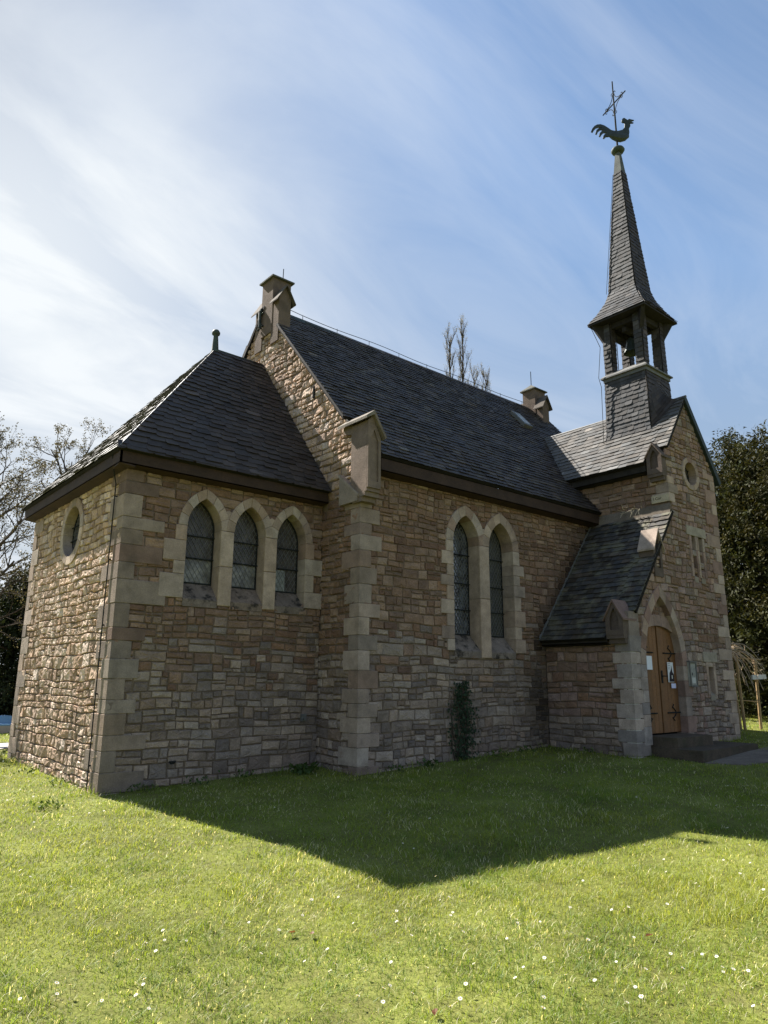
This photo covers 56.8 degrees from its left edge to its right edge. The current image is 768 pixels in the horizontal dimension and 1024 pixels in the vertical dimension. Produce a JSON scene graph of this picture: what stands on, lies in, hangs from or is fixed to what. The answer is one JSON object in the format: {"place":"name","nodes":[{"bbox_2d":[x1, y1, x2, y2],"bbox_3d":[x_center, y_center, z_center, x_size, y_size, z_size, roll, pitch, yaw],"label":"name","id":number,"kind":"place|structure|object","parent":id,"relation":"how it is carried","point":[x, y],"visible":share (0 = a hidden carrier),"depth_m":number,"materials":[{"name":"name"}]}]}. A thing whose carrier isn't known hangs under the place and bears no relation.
{"place":"outdoors","nodes":[
{"label":"outdoors","id":0,"kind":"place"},
{"bbox_2d":[0,742,8,749],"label":"pavement","id":1,"kind":"structure","parent":0,"point":[4,745],"depth_m":15.66,"materials":[{"name":"concrete"}]},
{"bbox_2d":[0,683,767,1023],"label":"ground","id":2,"kind":"structure","parent":0,"point":[286,1003],"depth_m":6.03,"materials":[{"name":"green plant"}]},
{"bbox_2d":[0,715,11,732],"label":"water basin","id":3,"kind":"object","parent":2,"relation":"on","point":[5,723],"visible":0.53,"depth_m":19.59,"materials":[{"name":"concrete"}]},
{"bbox_2d":[2,759,26,766],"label":"weed","id":4,"kind":"object","parent":2,"relation":"on","point":[12,762],"visible":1,"depth_m":12.48,"materials":[{"name":"green plant"}]},
{"bbox_2d":[0,552,30,721],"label":"evergreen shrub","id":5,"kind":"object","parent":2,"relation":"on","point":[9,660],"visible":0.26,"depth_m":21.39,"materials":[{"name":"green plant"}]},
{"bbox_2d":[13,765,40,773],"bbox_3d":[-5.839,4.238,11.679,0.408,0.148,0.345,11,-17,-39],"label":"weed","id":6,"kind":"object","parent":2,"relation":"on","point":[30,771],"visible":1,"depth_m":11.70,"materials":[{"name":"green plant"}]},
{"bbox_2d":[0,411,58,647],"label":"budding tree","id":7,"kind":"object","parent":2,"relation":"on","point":[18,491],"visible":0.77,"depth_m":18.40,"materials":[{"name":"brown plant"}]},
{"bbox_2d":[28,796,64,809],"bbox_3d":[-4.341,3.747,9.152,0.468,0.141,0.436,-3,-14,12],"label":"weed","id":8,"kind":"object","parent":2,"relation":"on","point":[45,804],"visible":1,"depth_m":9.14,"materials":[{"name":"green plant"}]},
{"bbox_2d":[46,777,72,785],"bbox_3d":[-4.894,4.046,10.688,0.371,0.128,0.263,3,-14,-10],"label":"weed","id":9,"kind":"object","parent":2,"relation":"on","point":[61,783],"visible":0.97,"depth_m":10.68,"materials":[{"name":"green plant"}]},
{"bbox_2d":[14,417,110,500],"bbox_3d":[-9.454,1.729,20.468,2.930,9.398,3.251,11,-17,-39],"label":"budding tree","id":10,"kind":"object","parent":2,"relation":"on","point":[56,453],"visible":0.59,"depth_m":21.24,"materials":[{"name":"brown plant"}]},
{"bbox_2d":[127,782,153,791],"bbox_3d":[-3.524,3.926,10.137,0.535,0.137,0.286,7,-15,-25],"label":"weed","id":11,"kind":"object","parent":2,"relation":"on","point":[136,785],"visible":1,"depth_m":10.12,"materials":[{"name":"green plant"}]},
{"bbox_2d":[184,775,208,783],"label":"weed","id":12,"kind":"object","parent":2,"relation":"on","point":[198,781],"visible":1,"depth_m":10.63,"materials":[{"name":"green plant"}]},
{"bbox_2d":[218,769,256,777],"bbox_3d":[-2.300,4.100,11.155,0.622,0.142,0.283,6,-14,-22],"label":"weed","id":13,"kind":"object","parent":2,"relation":"on","point":[247,772],"visible":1,"depth_m":11.17,"materials":[{"name":"green plant"}]},
{"bbox_2d":[288,761,318,774],"bbox_3d":[-1.315,4.168,11.584,0.524,0.196,0.431,4,-14,-16],"label":"weed","id":14,"kind":"object","parent":2,"relation":"on","point":[301,768],"visible":0.99,"depth_m":11.53,"materials":[{"name":"green plant"}]},
{"bbox_2d":[8,81,757,795],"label":"church","id":15,"kind":"structure","parent":2,"relation":"on","point":[286,539],"depth_m":13.31,"materials":[{"name":"stone"}]},
{"bbox_2d":[60,498,85,565],"bbox_3d":[-5.497,0.373,12.721,0.216,1.216,1.236,11,-17,-39],"label":"round window","id":16,"kind":"structure","parent":15,"relation":"in","point":[74,517],"depth_m":12.93,"materials":[{"name":"stone"}]},
{"bbox_2d":[158,489,322,614],"bbox_3d":[-2.396,0.725,12.201,3.088,1.947,0.319,11,-17,-39],"label":"window","id":17,"kind":"structure","parent":15,"relation":"in","point":[240,585],"depth_m":12.16,"materials":[{"name":"stone"}]},
{"bbox_2d":[447,681,480,761],"bbox_3d":[1.490,3.904,13.043,0.875,1.583,0.130,11,-17,-39],"label":"ivy","id":18,"kind":"object","parent":15,"relation":"attached to","point":[465,741],"visible":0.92,"depth_m":13.03,"materials":[{"name":"green plant"}]},
{"bbox_2d":[439,506,526,658],"bbox_3d":[1.901,1.430,14.300,2.469,2.979,0.369,11,-17,-39],"label":"window","id":19,"kind":"structure","parent":15,"relation":"in","point":[493,635],"depth_m":14.29,"materials":[{"name":"stone"}]},
{"bbox_2d":[618,500,641,517],"bbox_3d":[5.587,-0.037,16.027,0.247,0.347,0.606,11,-17,-39],"label":"dry plant","id":20,"kind":"object","parent":15,"relation":"on","point":[629,510],"visible":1,"depth_m":16.11,"materials":[{"name":"plant"}]},
{"bbox_2d":[646,656,652,669],"bbox_3d":[5.294,3.007,14.170,0.200,0.270,0.004,11,-17,-39],"label":"notice","id":21,"kind":"object","parent":15,"relation":"attached to","point":[649,662],"visible":0.93,"depth_m":14.17,"materials":[{"name":"white paper"}]},
{"bbox_2d":[639,585,696,745],"bbox_3d":[5.582,3.127,14.424,2.039,3.278,0.326,11,-17,-39],"label":"door","id":22,"kind":"structure","parent":15,"relation":"in","point":[661,632],"depth_m":14.50,"materials":[{"name":"wood"}]},
{"bbox_2d":[667,662,673,681],"bbox_3d":[5.902,3.299,14.626,0.230,0.400,0.008,11,-17,-39],"label":"poster","id":23,"kind":"object","parent":15,"relation":"attached to","point":[670,672],"visible":1,"depth_m":14.62,"materials":[{"name":"white paper"}]},
{"bbox_2d":[681,457,698,490],"bbox_3d":[7.045,-0.868,16.574,0.782,0.789,0.236,11,-17,-39],"label":"round window","id":24,"kind":"structure","parent":15,"relation":"in","point":[690,475],"depth_m":16.64,"materials":[{"name":"stone"}]},
{"bbox_2d":[686,661,698,686],"bbox_3d":[6.464,3.386,14.870,0.320,0.520,0.083,11,-17,-39],"label":"notice board","id":25,"kind":"object","parent":15,"relation":"attached to","point":[692,673],"visible":1,"depth_m":14.84,"materials":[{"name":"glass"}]},
{"bbox_2d":[684,525,707,583],"bbox_3d":[7.015,0.996,16.142,0.895,1.278,0.274,11,-17,-39],"label":"slit window","id":26,"kind":"structure","parent":15,"relation":"in","point":[700,561],"depth_m":16.05,"materials":[{"name":"stone"}]},
{"bbox_2d":[701,652,717,700],"bbox_3d":[7.057,3.599,15.570,0.625,1.028,0.274,11,-17,-39],"label":"slit window","id":27,"kind":"structure","parent":15,"relation":"in","point":[708,657],"depth_m":15.52,"materials":[{"name":"stone"}]},
{"bbox_2d":[385,763,406,771],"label":"weed","id":28,"kind":"object","parent":2,"relation":"on","point":[395,766],"visible":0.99,"depth_m":11.71,"materials":[{"name":"green plant"}]},
{"bbox_2d":[417,758,438,768],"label":"weed","id":29,"kind":"object","parent":2,"relation":"on","point":[428,763],"visible":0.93,"depth_m":12.10,"materials":[{"name":"green plant"}]},
{"bbox_2d":[443,321,456,377],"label":"poplar tree","id":30,"kind":"object","parent":2,"relation":"on","point":[449,365],"visible":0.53,"depth_m":59.43,"materials":[{"name":"brown plant"}]},
{"bbox_2d":[453,315,472,384],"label":"poplar tree","id":31,"kind":"object","parent":2,"relation":"on","point":[462,349],"visible":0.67,"depth_m":59.33,"materials":[{"name":"brown plant"}]},
{"bbox_2d":[464,359,480,386],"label":"poplar tree","id":32,"kind":"object","parent":2,"relation":"on","point":[474,380],"visible":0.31,"depth_m":64.10,"materials":[{"name":"brown plant"}]},
{"bbox_2d":[479,364,492,392],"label":"poplar tree","id":33,"kind":"object","parent":2,"relation":"on","point":[484,376],"visible":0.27,"depth_m":63.89,"materials":[{"name":"brown plant"}]},
{"bbox_2d":[487,749,508,756],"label":"weed","id":34,"kind":"object","parent":2,"relation":"on","point":[499,753],"visible":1,"depth_m":13.27,"materials":[{"name":"green plant"}]},
{"bbox_2d":[513,745,534,751],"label":"weed","id":35,"kind":"object","parent":2,"relation":"on","point":[525,747],"visible":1,"depth_m":13.80,"materials":[{"name":"green plant"}]},
{"bbox_2d":[707,418,767,717],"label":"yew tree","id":36,"kind":"object","parent":2,"relation":"on","point":[741,494],"visible":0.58,"depth_m":22.63,"materials":[{"name":"green plant"}]},
{"bbox_2d":[723,547,765,709],"bbox_3d":[12.285,3.597,28.302,9.847,9.620,9.697,3,-14,-13],"label":"yew tree","id":37,"kind":"object","parent":2,"relation":"on","point":[754,645],"depth_m":24.81,"materials":[{"name":"green plant"}]},
{"bbox_2d":[731,643,764,693],"bbox_3d":[8.602,4.388,18.015,2.205,2.327,2.171,11,-17,-39],"label":"weeping tree","id":38,"kind":"object","parent":2,"relation":"on","point":[733,646],"visible":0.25,"depth_m":17.90,"materials":[{"name":"brown plant"}]},
{"bbox_2d":[732,656,765,729],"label":"tree stakes","id":39,"kind":"object","parent":2,"relation":"on","point":[754,676],"visible":0.61,"depth_m":17.93,"materials":[{"name":"brown wood"}]},
{"bbox_2d":[0,0,767,675],"label":"sky","id":40,"kind":"structure","parent":0,"point":[412,167],"materials":[{"name":"blue"}]},
{"bbox_2d":[705,747,767,765],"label":"path","id":41,"kind":"structure","parent":0,"point":[758,756],"depth_m":13.10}
]}

